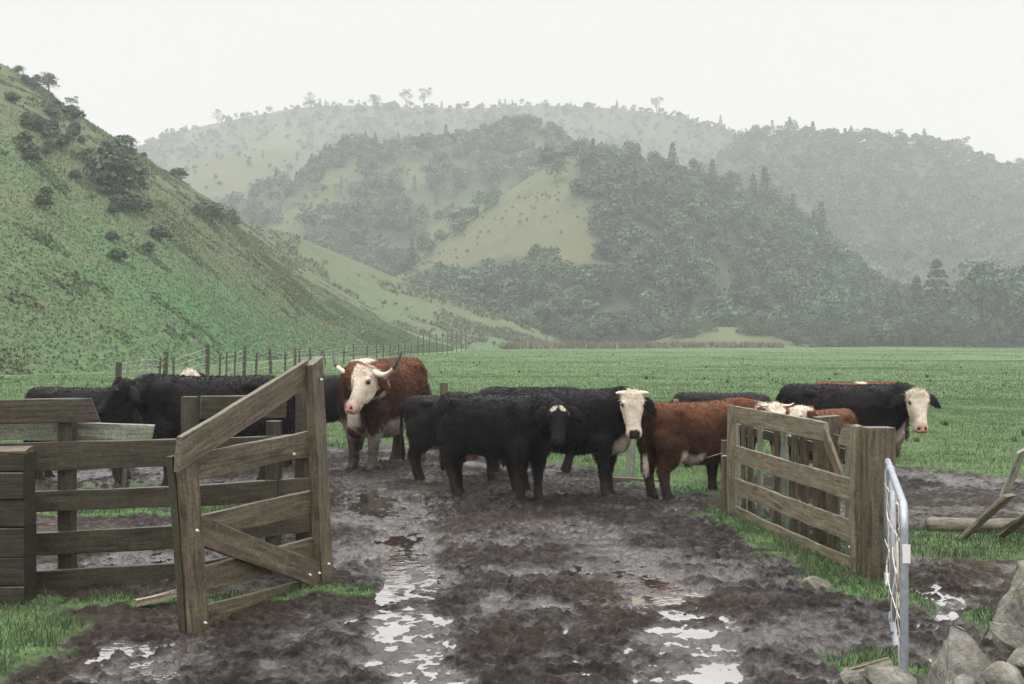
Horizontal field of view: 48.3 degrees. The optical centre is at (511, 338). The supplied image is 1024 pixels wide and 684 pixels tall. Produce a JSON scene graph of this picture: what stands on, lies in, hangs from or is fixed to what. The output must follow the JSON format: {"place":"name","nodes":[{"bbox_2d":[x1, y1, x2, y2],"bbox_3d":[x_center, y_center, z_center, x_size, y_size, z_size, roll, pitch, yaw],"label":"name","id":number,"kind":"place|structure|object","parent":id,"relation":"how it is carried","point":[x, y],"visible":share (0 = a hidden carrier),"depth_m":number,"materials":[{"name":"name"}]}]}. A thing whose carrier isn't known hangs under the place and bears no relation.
{"place":"outdoors","nodes":[
{"label":"outdoors","id":0,"kind":"place"},
{"bbox_2d":[0,64,453,374],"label":"hill","id":1,"kind":"structure","parent":0,"point":[83,360],"depth_m":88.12,"materials":[{"name":"plant"}]},
{"bbox_2d":[4,91,22,103],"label":"shrub","id":2,"kind":"object","parent":1,"relation":"on","point":[12,96],"visible":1,"depth_m":117.53,"materials":[{"name":"green plant"}]},
{"bbox_2d":[12,130,35,144],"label":"shrub","id":3,"kind":"object","parent":1,"relation":"on","point":[26,136],"visible":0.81,"depth_m":100.96,"materials":[{"name":"green plant"}]},
{"bbox_2d":[19,118,36,128],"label":"shrub","id":4,"kind":"object","parent":1,"relation":"on","point":[27,123],"visible":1,"depth_m":109.55,"materials":[{"name":"green plant"}]},
{"bbox_2d":[17,141,41,152],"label":"shrub","id":5,"kind":"object","parent":1,"relation":"on","point":[24,145],"visible":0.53,"depth_m":98.67,"materials":[{"name":"green plant"}]},
{"bbox_2d":[20,147,41,164],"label":"shrub","id":6,"kind":"object","parent":1,"relation":"on","point":[34,154],"visible":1,"depth_m":95.37,"materials":[{"name":"green plant"}]},
{"bbox_2d":[27,114,47,128],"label":"shrub","id":7,"kind":"object","parent":1,"relation":"on","point":[36,118],"visible":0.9,"depth_m":110.80,"materials":[{"name":"green plant"}]},
{"bbox_2d":[33,191,53,208],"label":"shrub","id":8,"kind":"object","parent":1,"relation":"on","point":[46,199],"visible":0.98,"depth_m":87.04,"materials":[{"name":"green plant"}]},
{"bbox_2d":[36,71,59,92],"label":"tree","id":9,"kind":"object","parent":1,"relation":"on","point":[49,80],"visible":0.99,"depth_m":153.49,"materials":[{"name":"green plant"}]},
{"bbox_2d":[44,137,57,151],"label":"shrub","id":10,"kind":"object","parent":1,"relation":"on","point":[50,141],"visible":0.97,"depth_m":106.57,"materials":[{"name":"green plant"}]},
{"bbox_2d":[43,118,65,129],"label":"shrub","id":11,"kind":"object","parent":1,"relation":"on","point":[53,122],"visible":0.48,"depth_m":115.55,"materials":[{"name":"green plant"}]},
{"bbox_2d":[41,128,70,141],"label":"shrub","id":12,"kind":"object","parent":1,"relation":"on","point":[52,132],"visible":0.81,"depth_m":109.15,"materials":[{"name":"green plant"}]},
{"bbox_2d":[47,136,70,149],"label":"shrub","id":13,"kind":"object","parent":1,"relation":"on","point":[60,141],"visible":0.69,"depth_m":108.75,"materials":[{"name":"green plant"}]},
{"bbox_2d":[65,127,80,138],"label":"shrub","id":14,"kind":"object","parent":1,"relation":"on","point":[73,131],"visible":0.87,"depth_m":119.08,"materials":[{"name":"green plant"}]},
{"bbox_2d":[60,105,86,120],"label":"shrub","id":15,"kind":"object","parent":1,"relation":"on","point":[75,111],"visible":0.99,"depth_m":129.09,"materials":[{"name":"green plant"}]},
{"bbox_2d":[74,148,99,162],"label":"shrub","id":16,"kind":"object","parent":1,"relation":"on","point":[84,156],"visible":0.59,"depth_m":109.97,"materials":[{"name":"green plant"}]},
{"bbox_2d":[98,173,116,187],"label":"shrub","id":17,"kind":"object","parent":1,"relation":"on","point":[111,181],"visible":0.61,"depth_m":107.03,"materials":[{"name":"green plant"}]},
{"bbox_2d":[106,203,120,215],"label":"shrub","id":18,"kind":"object","parent":1,"relation":"on","point":[114,208],"visible":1,"depth_m":98.89,"materials":[{"name":"green plant"}]},
{"bbox_2d":[105,231,123,241],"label":"shrub","id":19,"kind":"object","parent":1,"relation":"on","point":[113,235],"visible":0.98,"depth_m":90.92,"materials":[{"name":"green plant"}]},
{"bbox_2d":[108,193,123,206],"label":"shrub","id":20,"kind":"object","parent":1,"relation":"on","point":[115,197],"visible":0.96,"depth_m":101.64,"materials":[{"name":"green plant"}]},
{"bbox_2d":[83,135,149,190],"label":"shrub","id":21,"kind":"object","parent":1,"relation":"on","point":[115,161],"visible":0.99,"depth_m":106.00,"materials":[{"name":"green plant"}]},
{"bbox_2d":[109,182,128,197],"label":"shrub","id":22,"kind":"object","parent":1,"relation":"on","point":[119,189],"visible":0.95,"depth_m":105.14,"materials":[{"name":"green plant"}]},
{"bbox_2d":[106,248,134,261],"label":"shrub","id":23,"kind":"object","parent":1,"relation":"on","point":[118,254],"visible":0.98,"depth_m":86.18,"materials":[{"name":"green plant"}]},
{"bbox_2d":[116,197,137,212],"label":"shrub","id":24,"kind":"object","parent":1,"relation":"on","point":[130,204],"visible":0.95,"depth_m":102.06,"materials":[{"name":"green plant"}]},
{"bbox_2d":[129,195,153,213],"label":"shrub","id":25,"kind":"object","parent":1,"relation":"on","point":[140,202],"visible":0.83,"depth_m":104.95,"materials":[{"name":"green plant"}]},
{"bbox_2d":[140,241,156,254],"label":"shrub","id":26,"kind":"object","parent":1,"relation":"on","point":[150,244],"visible":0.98,"depth_m":94.97,"materials":[{"name":"green plant"}]},
{"bbox_2d":[148,226,172,241],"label":"shrub","id":27,"kind":"object","parent":1,"relation":"on","point":[162,232],"visible":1,"depth_m":100.40,"materials":[{"name":"green plant"}]},
{"bbox_2d":[168,167,188,178],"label":"shrub","id":28,"kind":"object","parent":1,"relation":"on","point":[179,171],"visible":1,"depth_m":161.71,"materials":[{"name":"green plant"}]},
{"bbox_2d":[190,204,203,217],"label":"shrub","id":29,"kind":"object","parent":1,"relation":"on","point":[198,207],"visible":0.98,"depth_m":126.27,"materials":[{"name":"green plant"}]},
{"bbox_2d":[199,201,229,222],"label":"shrub","id":30,"kind":"object","parent":1,"relation":"on","point":[214,209],"visible":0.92,"depth_m":129.22,"materials":[{"name":"green plant"}]},
{"bbox_2d":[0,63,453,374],"bbox_3d":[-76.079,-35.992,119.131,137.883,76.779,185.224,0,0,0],"label":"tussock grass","id":31,"kind":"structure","parent":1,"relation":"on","point":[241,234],"depth_m":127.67,"materials":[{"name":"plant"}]},
{"bbox_2d":[227,214,240,227],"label":"shrub","id":32,"kind":"object","parent":1,"relation":"on","point":[234,219],"visible":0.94,"depth_m":153.65,"materials":[{"name":"green plant"}]},
{"bbox_2d":[161,148,322,203],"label":"hill","id":33,"kind":"structure","parent":0,"point":[234,171],"depth_m":545.11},
{"bbox_2d":[235,128,567,268],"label":"hill","id":34,"kind":"structure","parent":0,"point":[425,194],"depth_m":417.63,"materials":[{"name":"plant"}]},
{"bbox_2d":[220,113,639,270],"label":"woodland","id":35,"kind":"object","parent":34,"relation":"on","point":[504,127],"visible":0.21,"depth_m":426.81,"materials":[{"name":"green plant"}]},
{"bbox_2d":[242,220,567,348],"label":"hill","id":36,"kind":"structure","parent":0,"point":[365,286],"depth_m":227.38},
{"bbox_2d":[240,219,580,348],"bbox_3d":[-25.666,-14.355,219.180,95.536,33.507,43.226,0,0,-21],"label":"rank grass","id":37,"kind":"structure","parent":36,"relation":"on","point":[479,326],"depth_m":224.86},
{"bbox_2d":[539,324,554,338],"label":"tree","id":38,"kind":"object","parent":36,"relation":"on","point":[546,329],"visible":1,"depth_m":213.47,"materials":[{"name":"green plant"}]},
{"bbox_2d":[142,105,732,178],"bbox_3d":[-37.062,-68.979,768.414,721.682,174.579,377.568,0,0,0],"label":"hill","id":39,"kind":"structure","parent":0,"point":[664,135],"depth_m":737.97,"materials":[{"name":"plant"}]},
{"bbox_2d":[133,97,1023,299],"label":"woodland","id":40,"kind":"object","parent":39,"relation":"on","point":[1005,185],"visible":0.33,"depth_m":560.90,"materials":[{"name":"green plant"}]},
{"bbox_2d":[0,346,1023,683],"bbox_3d":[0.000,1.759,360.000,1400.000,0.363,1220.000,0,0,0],"label":"ground","id":41,"kind":"structure","parent":0,"point":[482,542],"depth_m":8.31,"materials":[{"name":"soil"}]},
{"bbox_2d":[0,446,36,605],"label":"sleeper stack","id":42,"kind":"object","parent":41,"relation":"on","point":[18,532],"visible":0.94,"depth_m":7.61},
{"bbox_2d":[23,386,143,480],"bbox_3d":[-5.230,1.207,14.544,2.102,1.226,0.784,0,0,10],"label":"cow","id":43,"kind":"object","parent":41,"relation":"on","point":[125,413],"visible":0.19,"depth_m":14.40},
{"bbox_2d":[122,468,127,487],"bbox_3d":[-4.220,1.540,12.448,0.055,0.727,0.057,0,-8,0],"label":"stake","id":44,"kind":"object","parent":41,"relation":"on","point":[125,478],"visible":0.29,"depth_m":12.43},
{"bbox_2d":[135,589,176,607],"bbox_3d":[-2.312,1.721,7.649,0.406,0.065,0.052,-10,5,-29],"label":"fallen plank","id":45,"kind":"object","parent":41,"relation":"on","point":[157,598],"visible":0.63,"depth_m":7.59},
{"bbox_2d":[0,388,312,589],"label":"rail fence","id":46,"kind":"object","parent":41,"relation":"on","point":[77,433],"visible":0.5,"depth_m":8.27,"materials":[{"name":"wood"}]},
{"bbox_2d":[96,373,291,485],"bbox_3d":[-3.793,1.115,13.815,2.237,1.417,0.938,0,0,0],"label":"cow","id":47,"kind":"object","parent":41,"relation":"on","point":[154,399],"visible":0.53,"depth_m":13.62},
{"bbox_2d":[181,366,295,467],"bbox_3d":[-3.822,1.097,15.972,1.912,1.444,0.724,0,0,-6],"label":"cow","id":48,"kind":"object","parent":41,"relation":"on","point":[189,372],"visible":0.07,"depth_m":15.78},
{"bbox_2d":[166,356,333,633],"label":"timber gate","id":49,"kind":"structure","parent":41,"relation":"on","point":[195,458],"depth_m":7.54,"materials":[{"name":"wood"}]},
{"bbox_2d":[115,329,465,378],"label":"wire fence","id":50,"kind":"object","parent":41,"relation":"on","point":[119,371],"visible":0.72,"depth_m":51.93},
{"bbox_2d":[324,374,363,450],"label":"cow","id":51,"kind":"object","parent":41,"relation":"on","point":[331,393],"visible":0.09,"depth_m":17.93},
{"bbox_2d":[332,349,432,471],"bbox_3d":[-1.817,0.986,15.946,1.156,1.678,2.572,0,0,7],"label":"bull","id":52,"kind":"object","parent":41,"relation":"on","point":[373,394],"visible":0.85,"depth_m":15.47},
{"bbox_2d":[398,393,496,480],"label":"cow","id":53,"kind":"object","parent":41,"relation":"on","point":[418,414],"visible":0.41,"depth_m":14.20},
{"bbox_2d":[435,391,584,503],"bbox_3d":[-0.018,1.191,12.515,0.759,1.256,2.156,0,0,-45],"label":"cow","id":54,"kind":"object","parent":41,"relation":"on","point":[520,431],"visible":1,"depth_m":12.38},
{"bbox_2d":[0,347,1023,397],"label":"grass","id":55,"kind":"structure","parent":41,"relation":"on","point":[593,387],"depth_m":58.72,"materials":[{"name":"plant"}]},
{"bbox_2d":[0,487,1023,677],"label":"grass","id":56,"kind":"structure","parent":41,"relation":"on","point":[843,572],"depth_m":8.05,"materials":[{"name":"plant"}]},
{"bbox_2d":[0,396,1023,491],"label":"grass","id":57,"kind":"structure","parent":41,"relation":"on","point":[972,414],"depth_m":20.07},
{"bbox_2d":[36,473,1006,683],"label":"puddle water","id":58,"kind":"structure","parent":41,"relation":"on","point":[402,564],"depth_m":7.54,"materials":[{"name":"grey liquid"}]},
{"bbox_2d":[478,385,577,472],"bbox_3d":[0.152,1.223,15.366,1.756,1.196,0.725,0,0,0],"label":"cow","id":59,"kind":"object","parent":41,"relation":"on","point":[566,466],"visible":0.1,"depth_m":15.25},
{"bbox_2d":[499,385,657,495],"bbox_3d":[0.749,1.163,13.049,2.023,1.312,0.829,0,0,33],"label":"cow","id":60,"kind":"object","parent":41,"relation":"on","point":[607,431],"visible":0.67,"depth_m":12.77},
{"bbox_2d":[439,382,763,482],"bbox_3d":[0.477,1.354,16.279,6.108,1.295,1.827,0,0,44],"label":"wire fence","id":61,"kind":"object","parent":41,"relation":"on","point":[630,459],"visible":0.13,"depth_m":14.94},
{"bbox_2d":[498,340,784,348],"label":"rushes","id":62,"kind":"object","parent":41,"relation":"on","point":[583,345],"visible":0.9,"depth_m":208.07,"materials":[{"name":"green plant"}]},
{"bbox_2d":[636,397,793,499],"bbox_3d":[2.281,1.239,13.005,1.844,1.163,0.956,0,0,-9],"label":"cow","id":63,"kind":"object","parent":41,"relation":"on","point":[675,434],"visible":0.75,"depth_m":12.71},
{"bbox_2d":[706,440,726,511],"bbox_3d":[2.130,1.464,11.520,0.334,0.872,0.155,0,0,0],"label":"latch post","id":64,"kind":"object","parent":41,"relation":"on","point":[723,453],"visible":0.55,"depth_m":11.52,"materials":[{"name":"wood"}]},
{"bbox_2d":[671,392,771,466],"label":"cow","id":65,"kind":"object","parent":41,"relation":"on","point":[691,396],"visible":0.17,"depth_m":15.76},
{"bbox_2d":[735,423,849,555],"bbox_3d":[2.595,1.312,10.291,0.111,1.079,3.370,0,0,-8],"label":"picket fence","id":66,"kind":"object","parent":41,"relation":"on","point":[783,442],"visible":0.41,"depth_m":10.48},
{"bbox_2d":[768,404,858,494],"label":"cow","id":67,"kind":"object","parent":41,"relation":"on","point":[847,416],"visible":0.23,"depth_m":13.04},
{"bbox_2d":[801,576,831,589],"bbox_3d":[2.167,1.771,8.106,0.220,0.178,0.174,0,0,38],"label":"rock","id":68,"kind":"object","parent":41,"relation":"on","point":[813,582],"visible":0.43,"depth_m":8.05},
{"bbox_2d":[813,415,840,544],"bbox_3d":[2.672,1.276,9.703,0.204,1.248,0.151,0,0,0],"label":"strainer post","id":69,"kind":"object","parent":41,"relation":"on","point":[834,423],"visible":0.27,"depth_m":9.63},
{"bbox_2d":[840,670,867,683],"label":"rock","id":70,"kind":"object","parent":41,"relation":"on","point":[853,676],"visible":0.99,"depth_m":5.85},
{"bbox_2d":[775,382,941,443],"bbox_3d":[4.356,1.174,14.385,2.023,1.299,0.967,0,0,28],"label":"cow","id":71,"kind":"object","parent":41,"relation":"on","point":[896,405],"visible":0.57,"depth_m":14.20},
{"bbox_2d":[813,380,909,456],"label":"cow","id":72,"kind":"object","parent":41,"relation":"on","point":[899,444],"visible":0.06,"depth_m":16.92},
{"bbox_2d":[842,657,892,672],"bbox_3d":[1.851,1.710,5.950,0.251,0.043,0.034,-14,0,0],"label":"fallen branch","id":73,"kind":"object","parent":41,"relation":"on","point":[860,667],"visible":0.72,"depth_m":5.94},
{"bbox_2d":[860,426,895,580],"bbox_3d":[2.679,1.300,8.362,0.213,1.301,0.180,0,0,0],"label":"gate post","id":74,"kind":"object","parent":41,"relation":"on","point":[877,446],"visible":0.56,"depth_m":8.28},
{"bbox_2d":[727,405,861,574],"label":"timber gate","id":75,"kind":"structure","parent":74,"relation":"attached to","point":[838,483],"depth_m":9.59,"materials":[{"name":"wood"}]},
{"bbox_2d":[864,665,916,683],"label":"rock","id":76,"kind":"object","parent":41,"relation":"on","point":[878,674],"visible":1,"depth_m":5.72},
{"bbox_2d":[884,458,910,670],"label":"pipe gate","id":77,"kind":"structure","parent":41,"relation":"on","point":[893,493],"depth_m":6.50,"materials":[{"name":"metal"}]},
{"bbox_2d":[907,276,932,346],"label":"tree","id":78,"kind":"object","parent":41,"relation":"on","point":[916,287],"visible":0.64,"depth_m":239.28,"materials":[{"name":"green plant"}]},
{"bbox_2d":[903,259,961,346],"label":"tree","id":79,"kind":"object","parent":41,"relation":"on","point":[936,263],"visible":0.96,"depth_m":232.26,"materials":[{"name":"green plant"}]},
{"bbox_2d":[925,322,954,346],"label":"tree","id":80,"kind":"object","parent":41,"relation":"on","point":[941,336],"visible":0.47,"depth_m":235.13,"materials":[{"name":"green plant"}]},
{"bbox_2d":[925,623,992,683],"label":"boulder","id":81,"kind":"object","parent":41,"relation":"on","point":[961,652],"visible":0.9,"depth_m":5.71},
{"bbox_2d":[950,674,977,683],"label":"rock","id":82,"kind":"object","parent":81,"relation":"on","point":[962,679],"visible":1,"depth_m":5.51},
{"bbox_2d":[924,517,1023,532],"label":"log","id":83,"kind":"object","parent":41,"relation":"on","point":[948,523],"visible":0.5,"depth_m":10.35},
{"bbox_2d":[963,332,986,347],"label":"tree","id":84,"kind":"object","parent":41,"relation":"on","point":[975,338],"visible":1,"depth_m":228.78,"materials":[{"name":"green plant"}]},
{"bbox_2d":[946,259,1021,346],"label":"tree","id":85,"kind":"object","parent":41,"relation":"on","point":[983,268],"visible":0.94,"depth_m":234.53,"materials":[{"name":"green plant"}]},
{"bbox_2d":[958,493,1015,539],"bbox_3d":[4.089,1.536,9.843,0.074,0.613,0.057,33,21,-14],"label":"broken post","id":86,"kind":"object","parent":41,"relation":"on","point":[999,503],"visible":0.95,"depth_m":9.81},
{"bbox_2d":[975,275,1023,346],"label":"tree","id":87,"kind":"object","parent":41,"relation":"on","point":[999,293],"visible":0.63,"depth_m":233.01,"materials":[{"name":"green plant"}]},
{"bbox_2d":[981,661,1023,683],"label":"rock","id":88,"kind":"object","parent":41,"relation":"on","point":[1000,672],"visible":1,"depth_m":5.44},
{"bbox_2d":[982,559,1023,652],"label":"boulder","id":89,"kind":"object","parent":41,"relation":"on","point":[1009,610],"visible":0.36,"depth_m":6.62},
{"bbox_2d":[989,622,1023,653],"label":"rock","id":90,"kind":"object","parent":41,"relation":"on","point":[1010,638],"visible":0.84,"depth_m":5.97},
{"bbox_2d":[993,265,1023,326],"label":"tree","id":91,"kind":"object","parent":41,"relation":"on","point":[1017,295],"visible":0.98,"depth_m":228.86,"materials":[{"name":"green plant"}]},
{"bbox_2d":[997,513,1023,537],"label":"broken post","id":92,"kind":"object","parent":41,"relation":"on","point":[1009,528],"visible":1,"depth_m":9.81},
{"bbox_2d":[999,448,1023,495],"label":"broken post","id":93,"kind":"object","parent":41,"relation":"on","point":[1007,486],"visible":0.91,"depth_m":10.80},
{"bbox_2d":[1007,644,1023,677],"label":"rock","id":94,"kind":"object","parent":41,"relation":"on","point":[1016,658],"visible":0.77,"depth_m":5.69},
{"bbox_2d":[0,348,1023,441],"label":"rank grass","id":95,"kind":"structure","parent":0,"point":[1014,439],"depth_m":45.75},
{"bbox_2d":[0,0,1023,163],"label":"sky","id":96,"kind":"structure","parent":0,"point":[140,69],"materials":[{"name":"white"}]},
{"bbox_2d":[396,157,1023,346],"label":"hill","id":97,"kind":"structure","parent":0,"point":[513,239],"depth_m":296.32,"materials":[{"name":"plant"}]},
{"bbox_2d":[273,157,584,344],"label":"scrub","id":98,"kind":"object","parent":97,"relation":"on","point":[422,168],"visible":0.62,"depth_m":339.27,"materials":[{"name":"green plant"}]},
{"bbox_2d":[621,140,642,158],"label":"tree","id":99,"kind":"object","parent":97,"relation":"on","point":[633,148],"visible":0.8,"depth_m":346.69,"materials":[{"name":"green plant"}]},
{"bbox_2d":[646,150,663,166],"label":"tree","id":100,"kind":"object","parent":97,"relation":"on","point":[651,155],"visible":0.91,"depth_m":343.59,"materials":[{"name":"green plant"}]},
{"bbox_2d":[665,142,680,178],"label":"tree","id":101,"kind":"object","parent":97,"relation":"on","point":[672,153],"visible":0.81,"depth_m":345.77,"materials":[{"name":"green plant"}]},
{"bbox_2d":[377,138,1023,346],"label":"woodland","id":102,"kind":"object","parent":97,"relation":"on","point":[838,285],"visible":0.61,"depth_m":273.57,"materials":[{"name":"green plant"}]},
{"bbox_2d":[722,170,742,189],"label":"tree","id":103,"kind":"object","parent":97,"relation":"on","point":[736,179],"visible":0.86,"depth_m":343.80,"materials":[{"name":"green plant"}]},
{"bbox_2d":[748,173,761,203],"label":"tree","id":104,"kind":"object","parent":97,"relation":"on","point":[752,187],"visible":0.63,"depth_m":339.36,"materials":[{"name":"green plant"}]},
{"bbox_2d":[758,166,773,199],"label":"tree","id":105,"kind":"object","parent":97,"relation":"on","point":[764,173],"visible":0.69,"depth_m":343.71,"materials":[{"name":"green plant"}]},
{"bbox_2d":[766,186,788,207],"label":"tree","id":106,"kind":"object","parent":97,"relation":"on","point":[776,192],"visible":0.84,"depth_m":337.80,"materials":[{"name":"green plant"}]},
{"bbox_2d":[787,194,799,218],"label":"tree","id":107,"kind":"object","parent":97,"relation":"on","point":[793,200],"visible":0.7,"depth_m":334.39,"materials":[{"name":"green plant"}]},
{"bbox_2d":[813,202,830,241],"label":"tree","id":108,"kind":"object","parent":97,"relation":"on","point":[822,231],"visible":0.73,"depth_m":322.27,"materials":[{"name":"green plant"}]},
{"bbox_2d":[645,327,811,346],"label":"hill","id":109,"kind":"structure","parent":0,"point":[724,334],"depth_m":229.74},
{"bbox_2d":[677,325,694,337],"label":"tree","id":110,"kind":"object","parent":109,"relation":"on","point":[684,331],"visible":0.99,"depth_m":229.10,"materials":[{"name":"green plant"}]},
{"bbox_2d":[735,318,760,335],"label":"tree","id":111,"kind":"object","parent":109,"relation":"on","point":[746,324],"visible":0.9,"depth_m":231.97,"materials":[{"name":"green plant"}]},
{"bbox_2d":[751,314,776,335],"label":"tree","id":112,"kind":"object","parent":109,"relation":"on","point":[767,321],"visible":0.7,"depth_m":233.75,"materials":[{"name":"green plant"}]},
{"bbox_2d":[790,333,809,346],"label":"tree","id":113,"kind":"object","parent":109,"relation":"on","point":[799,340],"visible":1,"depth_m":228.55,"materials":[{"name":"green plant"}]},
{"bbox_2d":[720,135,1023,291],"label":"hill","id":114,"kind":"structure","parent":0,"point":[801,201],"depth_m":544.00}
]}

